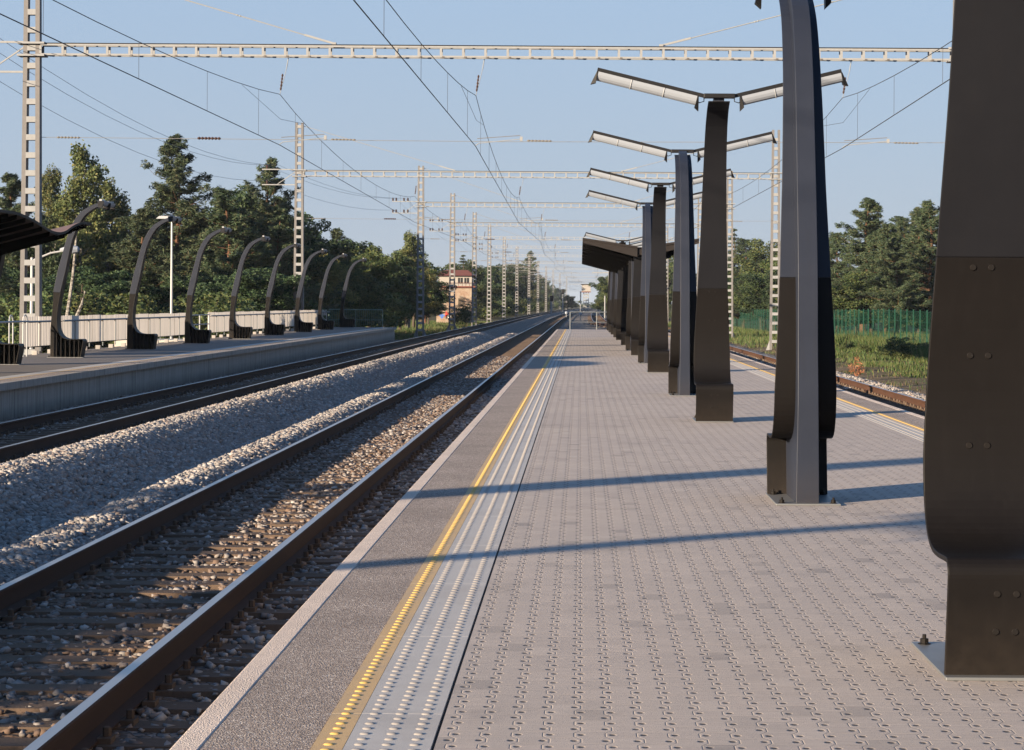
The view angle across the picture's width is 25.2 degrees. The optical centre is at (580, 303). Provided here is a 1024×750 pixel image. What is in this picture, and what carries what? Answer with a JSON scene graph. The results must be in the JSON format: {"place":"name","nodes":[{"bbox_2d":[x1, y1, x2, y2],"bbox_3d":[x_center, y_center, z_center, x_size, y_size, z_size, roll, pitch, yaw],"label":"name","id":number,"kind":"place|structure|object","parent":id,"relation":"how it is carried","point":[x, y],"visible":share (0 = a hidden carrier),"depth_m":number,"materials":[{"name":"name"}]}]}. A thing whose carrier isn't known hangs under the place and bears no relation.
{"place":"outdoors","nodes":[
{"label":"outdoors","id":0,"kind":"place"},
{"bbox_2d":[121,275,203,305],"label":"broadleaf tree","id":1,"kind":"object","parent":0,"point":[144,279],"visible":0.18,"depth_m":138.24,"materials":[{"name":"green plant"}]},
{"bbox_2d":[0,0,952,303],"label":"sky","id":2,"kind":"structure","parent":0,"point":[557,101],"materials":[{"name":"blue"}]},
{"bbox_2d":[44,306,928,394],"bbox_3d":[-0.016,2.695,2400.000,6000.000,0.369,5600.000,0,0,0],"label":"ground","id":3,"kind":"structure","parent":0,"point":[885,379],"depth_m":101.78,"materials":[{"name":"green plant"}]},
{"bbox_2d":[0,268,27,323],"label":"pine tree","id":4,"kind":"object","parent":3,"relation":"on","point":[8,288],"visible":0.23,"depth_m":132.27,"materials":[{"name":"green plant"}]},
{"bbox_2d":[0,267,52,316],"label":"broadleaf tree","id":5,"kind":"object","parent":3,"relation":"on","point":[10,272],"visible":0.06,"depth_m":140.30,"materials":[{"name":"green plant"}]},
{"bbox_2d":[0,171,53,273],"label":"pine tree","id":6,"kind":"object","parent":3,"relation":"on","point":[11,190],"visible":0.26,"depth_m":149.74,"materials":[{"name":"green plant"}]},
{"bbox_2d":[0,292,74,348],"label":"bush","id":7,"kind":"object","parent":3,"relation":"on","point":[16,315],"visible":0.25,"depth_m":116.87,"materials":[{"name":"green plant"}]},
{"bbox_2d":[3,217,76,294],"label":"broadleaf tree","id":8,"kind":"object","parent":3,"relation":"on","point":[50,264],"visible":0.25,"depth_m":144.26,"materials":[{"name":"green plant"}]},
{"bbox_2d":[0,293,103,352],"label":"bush","id":9,"kind":"object","parent":3,"relation":"on","point":[74,308],"visible":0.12,"depth_m":118.49,"materials":[{"name":"green plant"}]},
{"bbox_2d":[31,163,75,268],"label":"birch tree","id":10,"kind":"object","parent":3,"relation":"on","point":[50,189],"visible":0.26,"depth_m":157.41,"materials":[{"name":"green plant"}]},
{"bbox_2d":[27,291,122,348],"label":"bush","id":11,"kind":"object","parent":3,"relation":"on","point":[92,345],"visible":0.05,"depth_m":120.51,"materials":[{"name":"green plant"}]},
{"bbox_2d":[50,139,121,282],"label":"birch tree","id":12,"kind":"object","parent":3,"relation":"on","point":[93,251],"visible":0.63,"depth_m":149.33,"materials":[{"name":"green plant"}]},
{"bbox_2d":[42,265,133,314],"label":"broadleaf tree","id":13,"kind":"object","parent":3,"relation":"on","point":[116,282],"visible":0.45,"depth_m":132.02,"materials":[{"name":"green plant"}]},
{"bbox_2d":[75,177,133,273],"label":"birch tree","id":14,"kind":"object","parent":3,"relation":"on","point":[111,194],"visible":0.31,"depth_m":155.42,"materials":[{"name":"green plant"}]},
{"bbox_2d":[80,293,173,346],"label":"bush","id":15,"kind":"object","parent":3,"relation":"on","point":[140,303],"visible":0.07,"depth_m":119.59,"materials":[{"name":"green plant"}]},
{"bbox_2d":[107,207,194,303],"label":"pine tree","id":16,"kind":"object","parent":3,"relation":"on","point":[129,250],"visible":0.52,"depth_m":139.47,"materials":[{"name":"green plant"}]},
{"bbox_2d":[81,291,221,337],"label":"bush","id":17,"kind":"object","parent":3,"relation":"on","point":[113,301],"visible":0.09,"depth_m":119.82,"materials":[{"name":"green plant"}]},
{"bbox_2d":[156,216,172,338],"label":"street lamp","id":18,"kind":"object","parent":3,"relation":"on","point":[171,280],"visible":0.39,"depth_m":109.96,"materials":[{"name":"metal"}]},
{"bbox_2d":[113,133,221,275],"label":"pine tree","id":19,"kind":"object","parent":3,"relation":"on","point":[172,190],"visible":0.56,"depth_m":149.46,"materials":[{"name":"green plant"}]},
{"bbox_2d":[138,274,222,313],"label":"broadleaf tree","id":20,"kind":"object","parent":3,"relation":"on","point":[165,293],"visible":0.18,"depth_m":136.99,"materials":[{"name":"green plant"}]},
{"bbox_2d":[0,327,396,421],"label":"platform","id":21,"kind":"structure","parent":3,"relation":"on","point":[36,384],"depth_m":61.43,"materials":[{"name":"grey concrete"}]},
{"bbox_2d":[0,254,24,364],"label":"lamp post","id":22,"kind":"object","parent":21,"relation":"on","point":[11,354],"visible":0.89,"depth_m":54.94,"materials":[{"name":"metal"}]},
{"bbox_2d":[0,209,91,255],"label":"wavy canopy","id":23,"kind":"object","parent":22,"relation":"on","point":[19,231],"visible":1,"depth_m":51.40,"materials":[{"name":"paint"}]},
{"bbox_2d":[22,316,51,354],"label":"barrier fence","id":24,"kind":"object","parent":21,"relation":"on","point":[39,332],"visible":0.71,"depth_m":65.16,"materials":[{"name":"white metal"}]},
{"bbox_2d":[46,199,115,357],"bbox_3d":[-13.653,-0.675,62.200,1.665,4.285,1.674,0,0,0],"label":"lamp post","id":25,"kind":"object","parent":21,"relation":"on","point":[62,345],"visible":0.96,"depth_m":62.13,"materials":[{"name":"metal"}]},
{"bbox_2d":[61,313,185,349],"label":"barrier fence","id":26,"kind":"object","parent":21,"relation":"on","point":[96,328],"visible":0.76,"depth_m":75.90,"materials":[{"name":"white metal"}]},
{"bbox_2d":[123,215,181,349],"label":"lamp post","id":27,"kind":"object","parent":21,"relation":"on","point":[137,339],"visible":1,"depth_m":72.93,"materials":[{"name":"metal"}]},
{"bbox_2d":[182,226,231,343],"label":"lamp post","id":28,"kind":"object","parent":21,"relation":"on","point":[193,335],"visible":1,"depth_m":83.93,"materials":[{"name":"metal"}]},
{"bbox_2d":[227,235,270,338],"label":"lamp post","id":29,"kind":"object","parent":21,"relation":"on","point":[236,331],"visible":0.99,"depth_m":94.93,"materials":[{"name":"metal"}]},
{"bbox_2d":[208,310,327,337],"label":"barrier fence","id":30,"kind":"object","parent":21,"relation":"on","point":[219,322],"visible":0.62,"depth_m":109.19,"materials":[{"name":"white metal"}]},
{"bbox_2d":[263,243,300,334],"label":"lamp post","id":31,"kind":"object","parent":21,"relation":"on","point":[271,327],"visible":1,"depth_m":105.93,"materials":[{"name":"metal"}]},
{"bbox_2d":[294,249,327,331],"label":"lamp post","id":32,"kind":"object","parent":21,"relation":"on","point":[300,325],"visible":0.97,"depth_m":117.63,"materials":[{"name":"metal"}]},
{"bbox_2d":[316,253,347,329],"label":"lamp post","id":33,"kind":"object","parent":21,"relation":"on","point":[322,324],"visible":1,"depth_m":128.43,"materials":[{"name":"metal"}]},
{"bbox_2d":[339,258,366,326],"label":"lamp post","id":34,"kind":"object","parent":21,"relation":"on","point":[345,322],"visible":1,"depth_m":140.93,"materials":[{"name":"metal"}]},
{"bbox_2d":[136,291,263,338],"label":"bush","id":35,"kind":"object","parent":3,"relation":"on","point":[204,310],"visible":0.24,"depth_m":118.67,"materials":[{"name":"green plant"}]},
{"bbox_2d":[157,187,280,279],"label":"pine tree","id":36,"kind":"object","parent":3,"relation":"on","point":[230,243],"visible":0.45,"depth_m":147.43,"materials":[{"name":"green plant"}]},
{"bbox_2d":[185,272,283,318],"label":"tree","id":37,"kind":"object","parent":3,"relation":"on","point":[199,292],"visible":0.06,"depth_m":133.37,"materials":[{"name":"green plant"}]},
{"bbox_2d":[182,184,290,263],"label":"broadleaf tree","id":38,"kind":"object","parent":3,"relation":"on","point":[242,194],"visible":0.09,"depth_m":162.49,"materials":[{"name":"green plant"}]},
{"bbox_2d":[194,293,288,333],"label":"bush","id":39,"kind":"object","parent":3,"relation":"on","point":[218,303],"visible":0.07,"depth_m":121.15,"materials":[{"name":"green plant"}]},
{"bbox_2d":[196,267,307,311],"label":"broadleaf tree","id":40,"kind":"object","parent":3,"relation":"on","point":[251,282],"visible":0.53,"depth_m":132.26,"materials":[{"name":"green plant"}]},
{"bbox_2d":[221,156,324,296],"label":"pine tree","id":41,"kind":"object","parent":3,"relation":"on","point":[258,222],"visible":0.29,"depth_m":157.20,"materials":[{"name":"green plant"}]},
{"bbox_2d":[230,208,329,298],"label":"pine tree","id":42,"kind":"object","parent":3,"relation":"on","point":[281,244],"visible":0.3,"depth_m":149.49,"materials":[{"name":"green plant"}]},
{"bbox_2d":[0,308,594,749],"bbox_3d":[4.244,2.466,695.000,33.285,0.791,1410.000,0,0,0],"label":"ballast bed","id":43,"kind":"object","parent":3,"relation":"on","point":[514,328],"visible":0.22,"depth_m":17.24,"materials":[{"name":"gravel"}]},
{"bbox_2d":[0,348,523,749],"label":"bed stones","id":44,"kind":"object","parent":43,"relation":"on","point":[457,395],"visible":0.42,"depth_m":22.45,"materials":[{"name":"grey gravel"}]},
{"bbox_2d":[0,308,582,462],"bbox_3d":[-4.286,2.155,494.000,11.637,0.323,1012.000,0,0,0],"label":"railway track","id":45,"kind":"structure","parent":43,"relation":"on","point":[24,444],"depth_m":48.42,"materials":[{"name":"metal"}]},
{"bbox_2d":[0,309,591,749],"bbox_3d":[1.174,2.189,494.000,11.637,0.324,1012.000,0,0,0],"label":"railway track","id":46,"kind":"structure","parent":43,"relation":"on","point":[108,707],"depth_m":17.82,"materials":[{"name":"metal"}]},
{"bbox_2d":[262,237,336,318],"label":"broadleaf tree","id":47,"kind":"object","parent":3,"relation":"on","point":[317,265],"visible":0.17,"depth_m":154.65,"materials":[{"name":"green plant"}]},
{"bbox_2d":[282,211,357,256],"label":"broadleaf tree","id":48,"kind":"object","parent":3,"relation":"on","point":[338,247],"visible":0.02,"depth_m":183.68,"materials":[{"name":"green plant"}]},
{"bbox_2d":[297,219,348,297],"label":"broadleaf tree","id":49,"kind":"object","parent":3,"relation":"on","point":[315,227],"visible":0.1,"depth_m":169.60,"materials":[{"name":"green plant"}]},
{"bbox_2d":[311,252,360,318],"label":"tree","id":50,"kind":"object","parent":3,"relation":"on","point":[335,275],"visible":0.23,"depth_m":163.74,"materials":[{"name":"green plant"}]},
{"bbox_2d":[328,227,379,297],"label":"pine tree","id":51,"kind":"object","parent":3,"relation":"on","point":[336,234],"visible":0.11,"depth_m":184.70,"materials":[{"name":"green plant"}]},
{"bbox_2d":[339,258,386,319],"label":"broadleaf tree","id":52,"kind":"object","parent":3,"relation":"on","point":[357,284],"visible":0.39,"depth_m":179.33,"materials":[{"name":"green plant"}]},
{"bbox_2d":[337,292,407,326],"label":"bush","id":53,"kind":"object","parent":3,"relation":"on","point":[371,322],"visible":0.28,"depth_m":181.32,"materials":[{"name":"green plant"}]},
{"bbox_2d":[349,245,404,326],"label":"broadleaf tree","id":54,"kind":"object","parent":3,"relation":"on","point":[380,268],"visible":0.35,"depth_m":195.63,"materials":[{"name":"green plant"}]},
{"bbox_2d":[362,298,414,326],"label":"bush","id":55,"kind":"object","parent":3,"relation":"on","point":[400,312],"visible":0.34,"depth_m":206.69,"materials":[{"name":"green plant"}]},
{"bbox_2d":[372,260,412,308],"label":"broadleaf tree","id":56,"kind":"object","parent":3,"relation":"on","point":[405,292],"visible":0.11,"depth_m":209.82,"materials":[{"name":"green plant"}]},
{"bbox_2d":[399,230,429,328],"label":"birch tree","id":57,"kind":"object","parent":3,"relation":"on","point":[409,249],"visible":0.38,"depth_m":241.30,"materials":[{"name":"green plant"}]},
{"bbox_2d":[391,249,448,325],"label":"broadleaf tree","id":58,"kind":"object","parent":3,"relation":"on","point":[433,270],"visible":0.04,"depth_m":259.37,"materials":[{"name":"green plant"}]},
{"bbox_2d":[412,256,444,327],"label":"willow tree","id":59,"kind":"object","parent":3,"relation":"on","point":[433,304],"visible":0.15,"depth_m":248.08,"materials":[{"name":"green plant"}]},
{"bbox_2d":[436,270,474,322],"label":"signal box","id":60,"kind":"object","parent":3,"relation":"on","point":[463,290],"visible":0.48,"depth_m":289.40,"materials":[{"name":"brick"}]},
{"bbox_2d":[446,303,473,324],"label":"bush","id":61,"kind":"object","parent":3,"relation":"on","point":[462,314],"visible":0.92,"depth_m":267.86,"materials":[{"name":"green plant"}]},
{"bbox_2d":[443,259,503,305],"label":"broadleaf tree","id":62,"kind":"object","parent":3,"relation":"on","point":[481,291],"visible":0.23,"depth_m":388.76,"materials":[{"name":"green plant"}]},
{"bbox_2d":[0,0,953,354],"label":"overhead gantry","id":63,"kind":"object","parent":3,"relation":"on","point":[36,136],"visible":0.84,"depth_m":68.84,"materials":[{"name":"metal"}]},
{"bbox_2d":[353,0,579,287],"bbox_3d":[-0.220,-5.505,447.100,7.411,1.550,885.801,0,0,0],"label":"overhead line","id":64,"kind":"object","parent":63,"relation":"hanging from","point":[450,115],"visible":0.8,"depth_m":61.66,"materials":[{"name":"black metal"}]},
{"bbox_2d":[595,41,951,282],"bbox_3d":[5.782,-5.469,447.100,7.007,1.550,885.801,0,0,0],"label":"overhead line","id":65,"kind":"object","parent":63,"relation":"hanging from","point":[845,119],"visible":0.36,"depth_m":64.95,"materials":[{"name":"black metal"}]},
{"bbox_2d":[474,293,501,318],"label":"bush","id":66,"kind":"object","parent":3,"relation":"on","point":[494,311],"visible":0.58,"depth_m":391.60,"materials":[{"name":"green plant"}]},
{"bbox_2d":[496,263,535,297],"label":"broadleaf tree","id":67,"kind":"object","parent":3,"relation":"on","point":[521,275],"visible":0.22,"depth_m":607.80,"materials":[{"name":"green plant"}]},
{"bbox_2d":[262,123,781,349],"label":"overhead gantry","id":68,"kind":"object","parent":3,"relation":"on","point":[302,171],"visible":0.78,"depth_m":134.34,"materials":[{"name":"metal"}]},
{"bbox_2d":[492,237,581,319],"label":"overhead gantry","id":69,"kind":"object","parent":3,"relation":"on","point":[505,272],"visible":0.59,"depth_m":361.86,"materials":[{"name":"metal"}]},
{"bbox_2d":[392,166,734,337],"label":"overhead gantry","id":70,"kind":"object","parent":3,"relation":"on","point":[422,202],"visible":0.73,"depth_m":175.84,"materials":[{"name":"metal"}]},
{"bbox_2d":[455,212,673,325],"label":"overhead gantry","id":71,"kind":"object","parent":3,"relation":"on","point":[475,269],"visible":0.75,"depth_m":264.87,"materials":[{"name":"metal"}]},
{"bbox_2d":[429,193,701,330],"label":"overhead gantry","id":72,"kind":"object","parent":3,"relation":"on","point":[524,223],"visible":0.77,"depth_m":219.44,"materials":[{"name":"metal"}]},
{"bbox_2d":[473,225,667,322],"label":"overhead gantry","id":73,"kind":"object","parent":3,"relation":"on","point":[490,266],"visible":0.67,"depth_m":306.85,"materials":[{"name":"metal"}]},
{"bbox_2d":[170,329,1023,749],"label":"island platform","id":74,"kind":"structure","parent":3,"relation":"on","point":[586,539],"depth_m":11.90,"materials":[{"name":"grey concrete"}]},
{"bbox_2d":[584,232,641,339],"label":"lamp post","id":75,"kind":"object","parent":74,"relation":"on","point":[619,301],"visible":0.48,"depth_m":97.89,"materials":[{"name":"metal"}]},
{"bbox_2d":[620,265,628,344],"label":"canopy post","id":76,"kind":"object","parent":74,"relation":"on","point":[624,304],"visible":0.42,"depth_m":86.07,"materials":[{"name":"metal"}]},
{"bbox_2d":[626,259,633,350],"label":"canopy post","id":77,"kind":"object","parent":74,"relation":"on","point":[629,303],"visible":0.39,"depth_m":76.36,"materials":[{"name":"metal"}]},
{"bbox_2d":[582,238,698,272],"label":"platform canopy","id":78,"kind":"object","parent":77,"relation":"on","point":[608,256],"visible":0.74,"depth_m":72.64,"materials":[{"name":"paint"}]},
{"bbox_2d":[630,256,641,355],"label":"canopy post","id":79,"kind":"object","parent":74,"relation":"on","point":[635,312],"visible":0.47,"depth_m":69.07,"materials":[{"name":"metal"}]},
{"bbox_2d":[586,190,701,363],"bbox_3d":[1.774,-0.735,60.232,3.317,4.593,1.665,0,0,0],"label":"lamp post","id":80,"kind":"object","parent":74,"relation":"on","point":[647,210],"visible":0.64,"depth_m":59.97,"materials":[{"name":"metal"}]},
{"bbox_2d":[587,168,734,372],"bbox_3d":[1.774,-0.735,51.768,3.317,4.593,1.665,0,0,0],"label":"lamp post","id":81,"kind":"object","parent":74,"relation":"on","point":[657,343],"visible":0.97,"depth_m":51.99,"materials":[{"name":"metal"}]},
{"bbox_2d":[588,130,776,395],"bbox_3d":[1.774,-0.735,39.332,3.317,4.593,1.665,0,0,0],"label":"lamp post","id":82,"kind":"object","parent":74,"relation":"on","point":[681,364],"visible":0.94,"depth_m":38.99,"materials":[{"name":"metal"}]},
{"bbox_2d":[591,68,847,422],"bbox_3d":[1.774,-0.735,30.168,3.317,4.593,1.665,0,0,0],"label":"lamp post","id":83,"kind":"object","parent":74,"relation":"on","point":[714,389],"visible":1,"depth_m":30.34,"materials":[{"name":"metal"}]},
{"bbox_2d":[754,0,840,505],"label":"lamp post","id":84,"kind":"object","parent":74,"relation":"on","point":[804,419],"visible":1,"depth_m":17.98,"materials":[{"name":"metal"}]},
{"bbox_2d":[911,0,1023,680],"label":"lamp post","id":85,"kind":"object","parent":74,"relation":"on","point":[973,465],"visible":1,"depth_m":10.03,"materials":[{"name":"metal"}]},
{"bbox_2d":[583,310,891,401],"bbox_3d":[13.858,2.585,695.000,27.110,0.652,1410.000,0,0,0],"label":"ballast bed","id":86,"kind":"object","parent":3,"relation":"on","point":[585,320],"visible":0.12,"depth_m":226.63,"materials":[{"name":"gravel"}]},
{"bbox_2d":[0,332,925,749],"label":"ballast stones","id":87,"kind":"object","parent":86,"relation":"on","point":[130,484],"visible":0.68,"depth_m":31.99,"materials":[{"name":"grey gravel"}]},
{"bbox_2d":[567,309,606,329],"bbox_3d":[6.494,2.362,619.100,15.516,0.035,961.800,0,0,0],"label":"ballast between tracks","id":88,"kind":"object","parent":86,"relation":"on","point":[576,323],"visible":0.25,"depth_m":254.65},
{"bbox_2d":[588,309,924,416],"bbox_3d":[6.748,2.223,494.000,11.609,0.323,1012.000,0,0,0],"label":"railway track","id":89,"kind":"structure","parent":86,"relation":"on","point":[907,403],"depth_m":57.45,"materials":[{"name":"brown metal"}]},
{"bbox_2d":[728,272,767,329],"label":"broadleaf tree","id":90,"kind":"object","parent":3,"relation":"on","point":[739,301],"visible":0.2,"depth_m":254.09,"materials":[{"name":"green plant"}]},
{"bbox_2d":[728,238,777,325],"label":"broadleaf tree","id":91,"kind":"object","parent":3,"relation":"on","point":[750,265],"visible":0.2,"depth_m":299.26,"materials":[{"name":"green plant"}]},
{"bbox_2d":[737,270,777,330],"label":"broadleaf tree","id":92,"kind":"object","parent":3,"relation":"on","point":[757,282],"visible":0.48,"depth_m":242.74,"materials":[{"name":"green plant"}]},
{"bbox_2d":[729,309,929,347],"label":"green fence","id":93,"kind":"object","parent":3,"relation":"on","point":[874,313],"visible":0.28,"depth_m":142.87,"materials":[{"name":"metal"}]},
{"bbox_2d":[831,278,862,332],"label":"pine tree","id":94,"kind":"object","parent":3,"relation":"on","point":[838,281],"visible":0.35,"depth_m":197.60,"materials":[{"name":"green plant"}]},
{"bbox_2d":[829,232,865,330],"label":"pine tree","id":95,"kind":"object","parent":3,"relation":"on","point":[834,244],"visible":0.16,"depth_m":211.44,"materials":[{"name":"green plant"}]},
{"bbox_2d":[832,271,880,332],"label":"broadleaf tree","id":96,"kind":"object","parent":3,"relation":"on","point":[845,303],"visible":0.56,"depth_m":196.47,"materials":[{"name":"green plant"}]},
{"bbox_2d":[835,273,893,333],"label":"broadleaf tree","id":97,"kind":"object","parent":3,"relation":"on","point":[871,282],"visible":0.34,"depth_m":196.25,"materials":[{"name":"green plant"}]},
{"bbox_2d":[829,197,906,332],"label":"pine tree","id":98,"kind":"object","parent":3,"relation":"on","point":[857,244],"visible":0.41,"depth_m":204.19,"materials":[{"name":"green plant"}]},
{"bbox_2d":[858,222,926,330],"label":"pine tree","id":99,"kind":"object","parent":3,"relation":"on","point":[886,232],"visible":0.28,"depth_m":199.72,"materials":[{"name":"green plant"}]},
{"bbox_2d":[858,237,931,333],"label":"pine tree","id":100,"kind":"object","parent":3,"relation":"on","point":[891,277],"visible":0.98,"depth_m":189.33,"materials":[{"name":"green plant"}]},
{"bbox_2d":[882,336,928,358],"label":"bush","id":101,"kind":"object","parent":3,"relation":"on","point":[902,348],"visible":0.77,"depth_m":110.11,"materials":[{"name":"green plant"}]},
{"bbox_2d":[879,199,939,319],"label":"pine tree","id":102,"kind":"object","parent":3,"relation":"on","point":[928,219],"visible":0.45,"depth_m":194.65,"materials":[{"name":"green plant"}]},
{"bbox_2d":[894,206,936,332],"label":"pine tree","id":103,"kind":"object","parent":3,"relation":"on","point":[916,211],"visible":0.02,"depth_m":204.54,"materials":[{"name":"green plant"}]},
{"bbox_3d":[-3.378,-3.696,4.200,30.800,13.750,1.000,0,0,0],"label":"overhead gantry","id":104,"kind":"object","parent":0,"visible":0},
{"bbox_2d":[0,0,575,291],"bbox_3d":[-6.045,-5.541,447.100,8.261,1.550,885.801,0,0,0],"label":"overhead line","id":105,"kind":"object","parent":104,"relation":"hanging from","point":[221,117],"visible":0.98,"depth_m":59.14,"materials":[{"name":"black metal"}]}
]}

